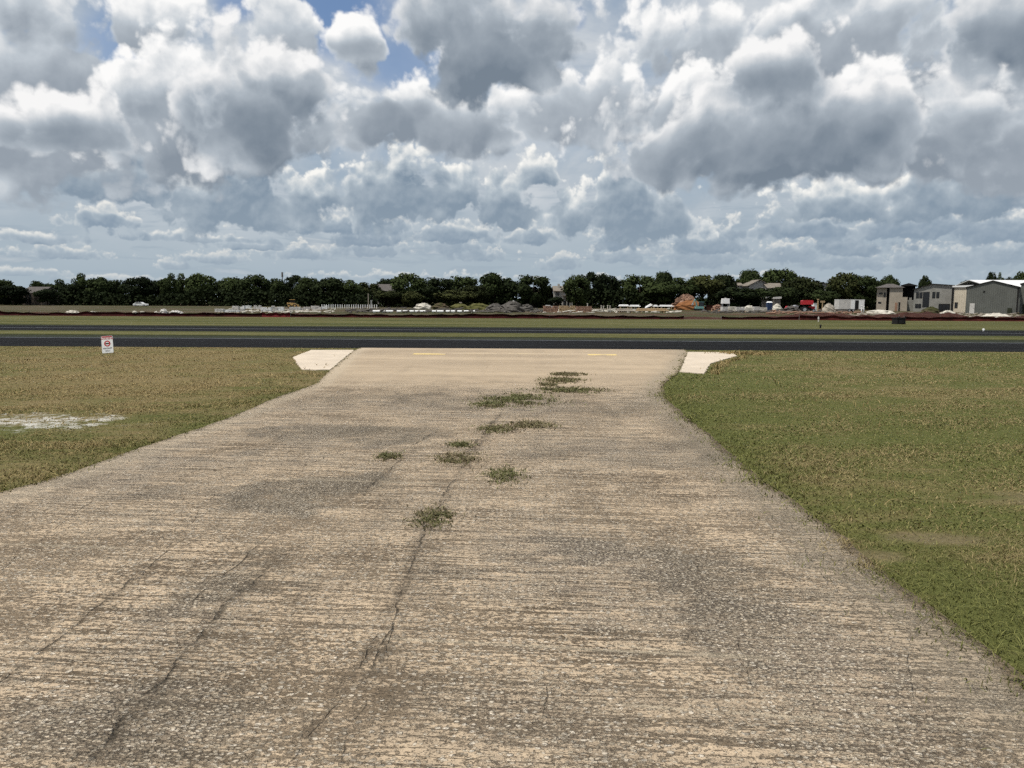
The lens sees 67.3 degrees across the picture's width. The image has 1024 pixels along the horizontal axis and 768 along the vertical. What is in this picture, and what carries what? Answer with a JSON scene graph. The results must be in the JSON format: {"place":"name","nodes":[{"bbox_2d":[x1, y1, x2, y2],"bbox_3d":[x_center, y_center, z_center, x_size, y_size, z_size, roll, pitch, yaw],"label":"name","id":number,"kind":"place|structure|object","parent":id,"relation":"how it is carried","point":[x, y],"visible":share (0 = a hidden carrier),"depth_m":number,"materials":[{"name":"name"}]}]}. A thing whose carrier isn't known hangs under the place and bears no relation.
{"place":"outdoors","nodes":[
{"label":"outdoors","id":0,"kind":"place"},
{"bbox_2d":[0,346,356,492],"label":"grass","id":1,"kind":"structure","parent":0,"point":[72,446],"depth_m":12.97,"materials":[{"name":"plant"}]},
{"bbox_2d":[293,350,353,370],"bbox_3d":[-5.593,-0.685,22.170,1.553,0.126,7.746,0,6,-7],"label":"concrete apron","id":2,"kind":"object","parent":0,"point":[307,360],"visible":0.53,"depth_m":21.95,"materials":[{"name":"concrete"}]},
{"bbox_2d":[0,348,1023,767],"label":"taxiway pavement","id":3,"kind":"structure","parent":0,"point":[612,582],"depth_m":4.16,"materials":[{"name":"concrete"}]},
{"bbox_2d":[371,450,404,460],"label":"weed tuft","id":4,"kind":"object","parent":3,"relation":"on","point":[386,455],"visible":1,"depth_m":8.10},
{"bbox_2d":[399,501,476,533],"bbox_3d":[-0.555,1.001,5.804,0.607,0.037,0.791,0,6,0],"label":"weed tuft","id":5,"kind":"object","parent":3,"relation":"on","point":[428,517],"visible":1,"depth_m":5.82,"materials":[{"name":"plant"}]},
{"bbox_2d":[421,449,492,467],"bbox_3d":[-0.540,0.770,7.980,0.799,0.039,0.909,0,6,0],"label":"weed tuft","id":6,"kind":"object","parent":3,"relation":"on","point":[460,455],"visible":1,"depth_m":7.99,"materials":[{"name":"plant"}]},
{"bbox_2d":[439,439,479,447],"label":"weed tuft","id":7,"kind":"object","parent":3,"relation":"on","point":[457,444],"visible":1,"depth_m":8.76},
{"bbox_2d":[463,399,517,410],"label":"weed tuft","id":8,"kind":"object","parent":3,"relation":"on","point":[497,403],"visible":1,"depth_m":12.22,"materials":[{"name":"plant"}]},
{"bbox_2d":[468,422,523,436],"bbox_3d":[-0.204,0.567,9.900,0.728,0.040,1.166,0,6,0],"label":"weed tuft","id":9,"kind":"object","parent":3,"relation":"on","point":[495,429],"visible":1,"depth_m":9.87,"materials":[{"name":"plant"}]},
{"bbox_2d":[471,463,531,488],"bbox_3d":[-0.071,0.849,7.259,0.639,0.038,1.017,0,6,0],"label":"weed tuft","id":10,"kind":"object","parent":3,"relation":"on","point":[504,476],"visible":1,"depth_m":7.24,"materials":[{"name":"plant"}]},
{"bbox_2d":[467,388,586,410],"bbox_3d":[0.215,0.242,12.982,1.983,0.043,2.936,0,6,0],"label":"weed tuft","id":11,"kind":"object","parent":3,"relation":"on","point":[517,396],"visible":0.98,"depth_m":12.96,"materials":[{"name":"plant"}]},
{"bbox_2d":[500,417,563,431],"bbox_3d":[0.284,0.533,10.247,1.053,0.041,0.988,-2,7,-25],"label":"weed tuft","id":12,"kind":"object","parent":3,"relation":"on","point":[533,424],"visible":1,"depth_m":10.20,"materials":[{"name":"plant"}]},
{"bbox_2d":[535,375,590,383],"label":"weed tuft","id":13,"kind":"object","parent":3,"relation":"on","point":[566,379],"visible":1,"depth_m":16.16,"materials":[{"name":"plant"}]},
{"bbox_2d":[514,385,628,394],"bbox_3d":[1.082,0.098,14.376,2.258,0.044,1.381,0,6,0],"label":"weed tuft","id":14,"kind":"object","parent":3,"relation":"on","point":[566,390],"visible":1,"depth_m":14.35,"materials":[{"name":"plant"}]},
{"bbox_2d":[548,371,595,376],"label":"weed tuft","id":15,"kind":"object","parent":3,"relation":"on","point":[564,373],"visible":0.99,"depth_m":17.45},
{"bbox_2d":[0,346,1023,674],"bbox_3d":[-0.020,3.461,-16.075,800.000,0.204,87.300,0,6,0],"label":"lawn","id":16,"kind":"structure","parent":0,"point":[838,372],"depth_m":10.56,"materials":[{"name":"plant"}]},
{"bbox_2d":[101,336,113,352],"bbox_3d":[-12.563,-1.093,23.896,0.360,0.800,0.038,-5,-2,-9],"label":"warning sign","id":17,"kind":"object","parent":16,"relation":"on","point":[107,343],"visible":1,"depth_m":23.89,"materials":[{"name":"metal"}]},
{"bbox_2d":[710,354,748,374],"bbox_3d":[5.863,-0.591,20.983,0.782,0.120,6.750,3,7,24],"label":"weed clump","id":18,"kind":"object","parent":16,"relation":"on","point":[716,369],"visible":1,"depth_m":20.24,"materials":[{"name":"yellow plant"}]},
{"bbox_2d":[704,350,781,355],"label":"weed clump","id":19,"kind":"object","parent":16,"relation":"on","point":[739,352],"visible":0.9,"depth_m":25.25,"materials":[{"name":"green plant"}]},
{"bbox_2d":[0,316,1023,329],"bbox_3d":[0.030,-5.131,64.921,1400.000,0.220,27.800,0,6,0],"label":"mown verge","id":20,"kind":"structure","parent":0,"point":[506,322],"depth_m":61.67,"materials":[{"name":"green plant"}]},
{"bbox_2d":[0,338,1023,351],"bbox_3d":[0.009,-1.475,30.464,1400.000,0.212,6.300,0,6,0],"label":"runway","id":21,"kind":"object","parent":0,"point":[512,344],"visible":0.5,"depth_m":30.01,"materials":[{"name":"asphalt"}]},
{"bbox_2d":[0,337,972,342],"bbox_3d":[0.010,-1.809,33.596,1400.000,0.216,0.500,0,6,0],"label":"runway edge line","id":22,"kind":"object","parent":21,"relation":"on","point":[513,340],"visible":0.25,"depth_m":33.54,"materials":[{"name":"white paint"}]},
{"bbox_2d":[0,325,1023,335],"bbox_3d":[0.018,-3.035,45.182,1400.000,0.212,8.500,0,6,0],"label":"parallel runway","id":23,"kind":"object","parent":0,"point":[572,330],"visible":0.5,"depth_m":44.72,"materials":[{"name":"asphalt"}]},
{"bbox_2d":[0,327,1023,333],"bbox_3d":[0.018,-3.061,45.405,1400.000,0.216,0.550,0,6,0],"label":"parallel runway edge line","id":24,"kind":"object","parent":23,"relation":"on","point":[500,330],"visible":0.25,"depth_m":45.35,"materials":[{"name":"white paint"}]},
{"bbox_2d":[0,330,1023,339],"bbox_3d":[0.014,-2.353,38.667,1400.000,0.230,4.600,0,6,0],"label":"turf strip","id":25,"kind":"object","parent":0,"point":[408,334],"visible":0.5,"depth_m":38.27,"materials":[{"name":"green plant"}]},
{"bbox_2d":[0,302,1023,319],"bbox_3d":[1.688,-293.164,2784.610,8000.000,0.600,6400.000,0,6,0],"label":"ground","id":26,"kind":"structure","parent":0,"point":[114,308],"depth_m":129.67,"materials":[{"name":"plant"}]},
{"bbox_2d":[0,285,31,304],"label":"broadleaf tree","id":27,"kind":"object","parent":26,"relation":"on","point":[14,293],"visible":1,"depth_m":223.09,"materials":[{"name":"green plant"}]},
{"bbox_2d":[23,287,58,304],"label":"house","id":28,"kind":"structure","parent":26,"relation":"on","point":[31,299],"depth_m":231.02,"materials":[{"name":"grey brick"}]},
{"bbox_2d":[33,288,60,305],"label":"broadleaf tree","id":29,"kind":"object","parent":26,"relation":"on","point":[44,294],"visible":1,"depth_m":222.40,"materials":[{"name":"green plant"}]},
{"bbox_2d":[56,283,85,303],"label":"broadleaf tree","id":30,"kind":"object","parent":26,"relation":"on","point":[72,287],"visible":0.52,"depth_m":242.70,"materials":[{"name":"green plant"}]},
{"bbox_2d":[71,273,93,301],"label":"broadleaf tree","id":31,"kind":"object","parent":26,"relation":"on","point":[80,279],"visible":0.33,"depth_m":245.67,"materials":[{"name":"green plant"}]},
{"bbox_2d":[85,277,117,302],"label":"broadleaf tree","id":32,"kind":"object","parent":26,"relation":"on","point":[99,284],"visible":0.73,"depth_m":244.09,"materials":[{"name":"green plant"}]},
{"bbox_2d":[112,280,128,304],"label":"broadleaf tree","id":33,"kind":"object","parent":26,"relation":"on","point":[120,289],"visible":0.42,"depth_m":248.47,"materials":[{"name":"green plant"}]},
{"bbox_2d":[0,311,261,316],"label":"safety netting","id":34,"kind":"object","parent":26,"relation":"on","point":[145,313],"visible":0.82,"depth_m":80.19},
{"bbox_2d":[123,276,156,305],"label":"broadleaf tree","id":35,"kind":"object","parent":26,"relation":"on","point":[142,285],"visible":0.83,"depth_m":238.74,"materials":[{"name":"green plant"}]},
{"bbox_2d":[157,273,177,299],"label":"broadleaf tree","id":36,"kind":"object","parent":26,"relation":"on","point":[167,284],"visible":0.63,"depth_m":244.38,"materials":[{"name":"green plant"}]},
{"bbox_2d":[174,273,188,303],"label":"broadleaf tree","id":37,"kind":"object","parent":26,"relation":"on","point":[181,283],"visible":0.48,"depth_m":246.22,"materials":[{"name":"green plant"}]},
{"bbox_2d":[182,273,217,305],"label":"broadleaf tree","id":38,"kind":"object","parent":26,"relation":"on","point":[199,281],"visible":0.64,"depth_m":241.04,"materials":[{"name":"green plant"}]},
{"bbox_2d":[216,276,241,301],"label":"broadleaf tree","id":39,"kind":"object","parent":26,"relation":"on","point":[230,283],"visible":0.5,"depth_m":245.47,"materials":[{"name":"green plant"}]},
{"bbox_2d":[234,274,270,304],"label":"broadleaf tree","id":40,"kind":"object","parent":26,"relation":"on","point":[256,283],"visible":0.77,"depth_m":242.11,"materials":[{"name":"green plant"}]},
{"bbox_2d":[262,311,290,316],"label":"safety netting","id":41,"kind":"object","parent":26,"relation":"on","point":[275,314],"visible":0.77,"depth_m":79.11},
{"bbox_2d":[264,278,292,303],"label":"broadleaf tree","id":42,"kind":"object","parent":26,"relation":"on","point":[276,285],"visible":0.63,"depth_m":246.06,"materials":[{"name":"green plant"}]},
{"bbox_2d":[229,307,335,312],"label":"pale rubble","id":43,"kind":"object","parent":26,"relation":"on","point":[257,310],"visible":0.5,"depth_m":115.50,"materials":[{"name":"stone"}]},
{"bbox_2d":[284,275,300,302],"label":"broadleaf tree","id":44,"kind":"object","parent":26,"relation":"on","point":[292,282],"visible":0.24,"depth_m":251.57,"materials":[{"name":"green plant"}]},
{"bbox_2d":[293,276,317,304],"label":"broadleaf tree","id":45,"kind":"object","parent":26,"relation":"on","point":[305,284],"visible":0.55,"depth_m":243.45,"materials":[{"name":"green plant"}]},
{"bbox_2d":[310,277,344,305],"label":"broadleaf tree","id":46,"kind":"object","parent":26,"relation":"on","point":[329,284],"visible":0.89,"depth_m":240.32,"materials":[{"name":"green plant"}]},
{"bbox_2d":[336,279,363,304],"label":"broadleaf tree","id":47,"kind":"object","parent":26,"relation":"on","point":[349,286],"visible":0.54,"depth_m":244.53,"materials":[{"name":"green plant"}]},
{"bbox_2d":[358,282,380,303],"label":"broadleaf tree","id":48,"kind":"object","parent":26,"relation":"on","point":[373,287],"visible":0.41,"depth_m":252.45,"materials":[{"name":"green plant"}]},
{"bbox_2d":[372,290,402,306],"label":"broadleaf tree","id":49,"kind":"object","parent":26,"relation":"on","point":[390,298],"visible":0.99,"depth_m":221.28,"materials":[{"name":"green plant"}]},
{"bbox_2d":[390,272,427,306],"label":"broadleaf tree","id":50,"kind":"object","parent":26,"relation":"on","point":[401,281],"visible":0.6,"depth_m":238.53,"materials":[{"name":"green plant"}]},
{"bbox_2d":[401,291,424,307],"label":"broadleaf tree","id":51,"kind":"object","parent":26,"relation":"on","point":[411,298],"visible":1,"depth_m":218.82,"materials":[{"name":"green plant"}]},
{"bbox_2d":[0,285,876,309],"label":"undergrowth","id":52,"kind":"object","parent":26,"relation":"on","point":[121,299],"visible":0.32,"depth_m":237.59,"materials":[{"name":"green plant"}]},
{"bbox_2d":[422,277,454,302],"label":"broadleaf tree","id":53,"kind":"object","parent":26,"relation":"on","point":[434,283],"visible":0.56,"depth_m":236.23,"materials":[{"name":"green plant"}]},
{"bbox_2d":[345,307,543,312],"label":"dark rubble","id":54,"kind":"object","parent":26,"relation":"on","point":[426,311],"visible":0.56,"depth_m":127.30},
{"bbox_2d":[433,290,477,306],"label":"broadleaf tree","id":55,"kind":"object","parent":26,"relation":"on","point":[454,297],"visible":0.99,"depth_m":217.76,"materials":[{"name":"green plant"}]},
{"bbox_2d":[445,276,478,288],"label":"broadleaf tree","id":56,"kind":"object","parent":26,"relation":"on","point":[460,282],"visible":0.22,"depth_m":248.85,"materials":[{"name":"green plant"}]},
{"bbox_2d":[456,284,490,303],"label":"broadleaf tree","id":57,"kind":"object","parent":26,"relation":"on","point":[481,292],"visible":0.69,"depth_m":228.46,"materials":[{"name":"green plant"}]},
{"bbox_2d":[291,312,683,318],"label":"safety netting","id":58,"kind":"object","parent":26,"relation":"on","point":[525,316],"visible":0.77,"depth_m":80.19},
{"bbox_2d":[478,272,505,303],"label":"broadleaf tree","id":59,"kind":"object","parent":26,"relation":"on","point":[487,280],"visible":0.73,"depth_m":235.49,"materials":[{"name":"green plant"}]},
{"bbox_2d":[490,277,518,303],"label":"broadleaf tree","id":60,"kind":"object","parent":26,"relation":"on","point":[509,284],"visible":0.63,"depth_m":237.27,"materials":[{"name":"green plant"}]},
{"bbox_2d":[499,301,524,311],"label":"gravel heap","id":61,"kind":"object","parent":26,"relation":"on","point":[512,306],"visible":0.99,"depth_m":130.29,"materials":[{"name":"gravel"}]},
{"bbox_2d":[31,311,1023,318],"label":"dirt bank","id":62,"kind":"structure","parent":26,"relation":"on","point":[927,314],"depth_m":84.97,"materials":[{"name":"red soil"}]},
{"bbox_2d":[513,274,552,307],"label":"broadleaf tree","id":63,"kind":"object","parent":26,"relation":"on","point":[524,291],"visible":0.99,"depth_m":233.97,"materials":[{"name":"green plant"}]},
{"bbox_2d":[547,296,563,305],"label":"broadleaf tree","id":64,"kind":"object","parent":26,"relation":"on","point":[557,300],"visible":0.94,"depth_m":219.28,"materials":[{"name":"green plant"}]},
{"bbox_2d":[552,284,572,307],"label":"house","id":65,"kind":"structure","parent":26,"relation":"on","point":[557,292],"depth_m":228.78,"materials":[{"name":"paint"}]},
{"bbox_2d":[560,274,591,305],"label":"broadleaf tree","id":66,"kind":"object","parent":26,"relation":"on","point":[576,288],"visible":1,"depth_m":220.04,"materials":[{"name":"green plant"}]},
{"bbox_2d":[585,271,607,306],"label":"broadleaf tree","id":67,"kind":"object","parent":26,"relation":"on","point":[594,279],"visible":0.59,"depth_m":238.68,"materials":[{"name":"green plant"}]},
{"bbox_2d":[592,273,617,302],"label":"broadleaf tree","id":68,"kind":"object","parent":26,"relation":"on","point":[610,281],"visible":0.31,"depth_m":242.59,"materials":[{"name":"green plant"}]},
{"bbox_2d":[543,308,681,312],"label":"pale rubble","id":69,"kind":"object","parent":26,"relation":"on","point":[615,311],"visible":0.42,"depth_m":138.13,"materials":[{"name":"stone"}]},
{"bbox_2d":[619,274,655,307],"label":"broadleaf tree","id":70,"kind":"object","parent":26,"relation":"on","point":[631,282],"visible":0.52,"depth_m":241.34,"materials":[{"name":"green plant"}]},
{"bbox_2d":[642,281,678,307],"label":"broadleaf tree","id":71,"kind":"object","parent":26,"relation":"on","point":[655,288],"visible":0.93,"depth_m":234.95,"materials":[{"name":"green plant"}]},
{"bbox_2d":[655,270,674,282],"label":"broadleaf tree","id":72,"kind":"object","parent":26,"relation":"on","point":[666,276],"visible":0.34,"depth_m":258.09,"materials":[{"name":"green plant"}]},
{"bbox_2d":[662,277,700,303],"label":"broadleaf tree","id":73,"kind":"object","parent":26,"relation":"on","point":[690,288],"visible":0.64,"depth_m":236.73,"materials":[{"name":"green plant"}]},
{"bbox_2d":[671,294,694,309],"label":"rubble heap","id":74,"kind":"object","parent":26,"relation":"on","point":[683,297],"visible":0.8,"depth_m":202.79,"materials":[{"name":"stone"}]},
{"bbox_2d":[674,300,704,309],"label":"earth heap","id":75,"kind":"object","parent":26,"relation":"on","point":[686,305],"visible":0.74,"depth_m":194.70,"materials":[{"name":"soil"}]},
{"bbox_2d":[681,274,725,304],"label":"broadleaf tree","id":76,"kind":"object","parent":26,"relation":"on","point":[708,286],"visible":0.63,"depth_m":238.03,"materials":[{"name":"green plant"}]},
{"bbox_2d":[712,273,736,300],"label":"broadleaf tree","id":77,"kind":"object","parent":26,"relation":"on","point":[730,281],"visible":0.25,"depth_m":258.54,"materials":[{"name":"green plant"}]},
{"bbox_2d":[713,286,759,306],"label":"broadleaf tree","id":78,"kind":"object","parent":26,"relation":"on","point":[740,296],"visible":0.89,"depth_m":220.52,"materials":[{"name":"green plant"}]},
{"bbox_2d":[736,268,761,283],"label":"broadleaf tree","id":79,"kind":"object","parent":26,"relation":"on","point":[747,276],"visible":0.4,"depth_m":269.98,"materials":[{"name":"green plant"}]},
{"bbox_2d":[743,280,766,289],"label":"house","id":80,"kind":"structure","parent":26,"relation":"on","point":[754,284],"depth_m":259.92,"materials":[{"name":"paint"}]},
{"bbox_2d":[721,316,798,319],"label":"safety netting","id":81,"kind":"object","parent":26,"relation":"on","point":[758,318],"visible":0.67,"depth_m":80.20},
{"bbox_2d":[748,288,779,306],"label":"broadleaf tree","id":82,"kind":"object","parent":26,"relation":"on","point":[762,293],"visible":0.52,"depth_m":223.65,"materials":[{"name":"green plant"}]},
{"bbox_2d":[700,309,848,312],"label":"dark rubble","id":83,"kind":"object","parent":26,"relation":"on","point":[735,311],"visible":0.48,"depth_m":146.57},
{"bbox_2d":[760,268,799,283],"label":"broadleaf tree","id":84,"kind":"object","parent":26,"relation":"on","point":[775,276],"visible":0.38,"depth_m":269.91,"materials":[{"name":"green plant"}]},
{"bbox_2d":[770,286,799,308],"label":"broadleaf tree","id":85,"kind":"object","parent":26,"relation":"on","point":[788,294],"visible":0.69,"depth_m":230.51,"materials":[{"name":"green plant"}]},
{"bbox_2d":[780,276,824,306],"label":"broadleaf tree","id":86,"kind":"object","parent":26,"relation":"on","point":[799,283],"visible":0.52,"depth_m":239.65,"materials":[{"name":"green plant"}]},
{"bbox_2d":[766,309,861,313],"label":"red rubble","id":87,"kind":"object","parent":26,"relation":"on","point":[797,312],"visible":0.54,"depth_m":136.32,"materials":[{"name":"brick"}]},
{"bbox_2d":[804,290,841,309],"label":"broadleaf tree","id":88,"kind":"object","parent":26,"relation":"on","point":[822,295],"visible":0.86,"depth_m":228.17,"materials":[{"name":"green plant"}]},
{"bbox_2d":[826,272,863,300],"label":"broadleaf tree","id":89,"kind":"object","parent":26,"relation":"on","point":[839,282],"visible":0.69,"depth_m":233.42,"materials":[{"name":"green plant"}]},
{"bbox_2d":[799,314,899,320],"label":"safety netting","id":90,"kind":"object","parent":26,"relation":"on","point":[834,317],"visible":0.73,"depth_m":78.91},
{"bbox_2d":[834,299,864,311],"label":"box trailer","id":91,"kind":"object","parent":26,"relation":"on","point":[852,305],"visible":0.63,"depth_m":166.02,"materials":[{"name":"white paint"}]},
{"bbox_2d":[847,274,877,306],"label":"broadleaf tree","id":92,"kind":"object","parent":26,"relation":"on","point":[870,289],"visible":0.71,"depth_m":230.67,"materials":[{"name":"green plant"}]},
{"bbox_2d":[879,274,900,284],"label":"broadleaf tree","id":93,"kind":"object","parent":26,"relation":"on","point":[889,279],"visible":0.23,"depth_m":260.87,"materials":[{"name":"green plant"}]},
{"bbox_2d":[875,284,907,310],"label":"tan building","id":94,"kind":"structure","parent":26,"relation":"on","point":[890,297],"depth_m":198.20,"materials":[{"name":"paint"}]},
{"bbox_2d":[901,283,917,310],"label":"open shed","id":95,"kind":"structure","parent":26,"relation":"on","point":[908,291],"depth_m":205.88,"materials":[{"name":"paint"}]},
{"bbox_2d":[912,284,954,311],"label":"two storey building","id":96,"kind":"structure","parent":26,"relation":"on","point":[938,296],"depth_m":183.69,"materials":[{"name":"grey paint"}]},
{"bbox_2d":[951,285,971,311],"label":"beige building","id":97,"kind":"structure","parent":26,"relation":"on","point":[958,297],"depth_m":175.03,"materials":[{"name":"metal"}]},
{"bbox_2d":[904,315,1023,320],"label":"safety netting","id":98,"kind":"object","parent":26,"relation":"on","point":[975,318],"visible":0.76,"depth_m":79.50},
{"bbox_2d":[953,280,1023,311],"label":"white roofed hangar","id":99,"kind":"structure","parent":26,"relation":"on","point":[1011,282],"depth_m":191.34,"materials":[{"name":"grey metal"}]},
{"bbox_2d":[965,280,1020,313],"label":"metal hangar","id":100,"kind":"structure","parent":26,"relation":"on","point":[992,296],"depth_m":148.95,"materials":[{"name":"metal"}]},
{"bbox_2d":[1019,283,1023,313],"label":"metal hangar","id":101,"kind":"structure","parent":26,"relation":"on","point":[1021,309],"depth_m":148.22,"materials":[{"name":"metal"}]},
{"bbox_2d":[0,334,1023,342],"bbox_3d":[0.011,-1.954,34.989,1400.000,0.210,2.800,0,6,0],"label":"runway shoulder","id":102,"kind":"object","parent":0,"point":[534,338],"visible":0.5,"depth_m":35.12},
{"bbox_2d":[0,324,1023,330],"bbox_3d":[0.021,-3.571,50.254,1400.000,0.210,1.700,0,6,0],"label":"parallel runway shoulder","id":103,"kind":"object","parent":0,"point":[519,327],"visible":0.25,"depth_m":50.24},
{"bbox_2d":[0,0,1023,300],"label":"sky","id":104,"kind":"structure","parent":0,"point":[368,141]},
{"bbox_2d":[680,352,736,373],"bbox_3d":[5.703,-0.607,22.038,1.561,0.126,8.450,2,6,14],"label":"concrete apron","id":105,"kind":"object","parent":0,"point":[694,362],"visible":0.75,"depth_m":22.07,"materials":[{"name":"concrete"}]},
{"bbox_2d":[800,300,815,311],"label":"red tractor","id":106,"kind":"object","parent":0,"point":[806,302],"visible":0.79,"depth_m":151.03,"materials":[{"name":"paint"}]},
{"bbox_2d":[636,350,1023,748],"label":"grass","id":107,"kind":"structure","parent":0,"point":[1015,581],"depth_m":8.08,"materials":[{"name":"plant"}]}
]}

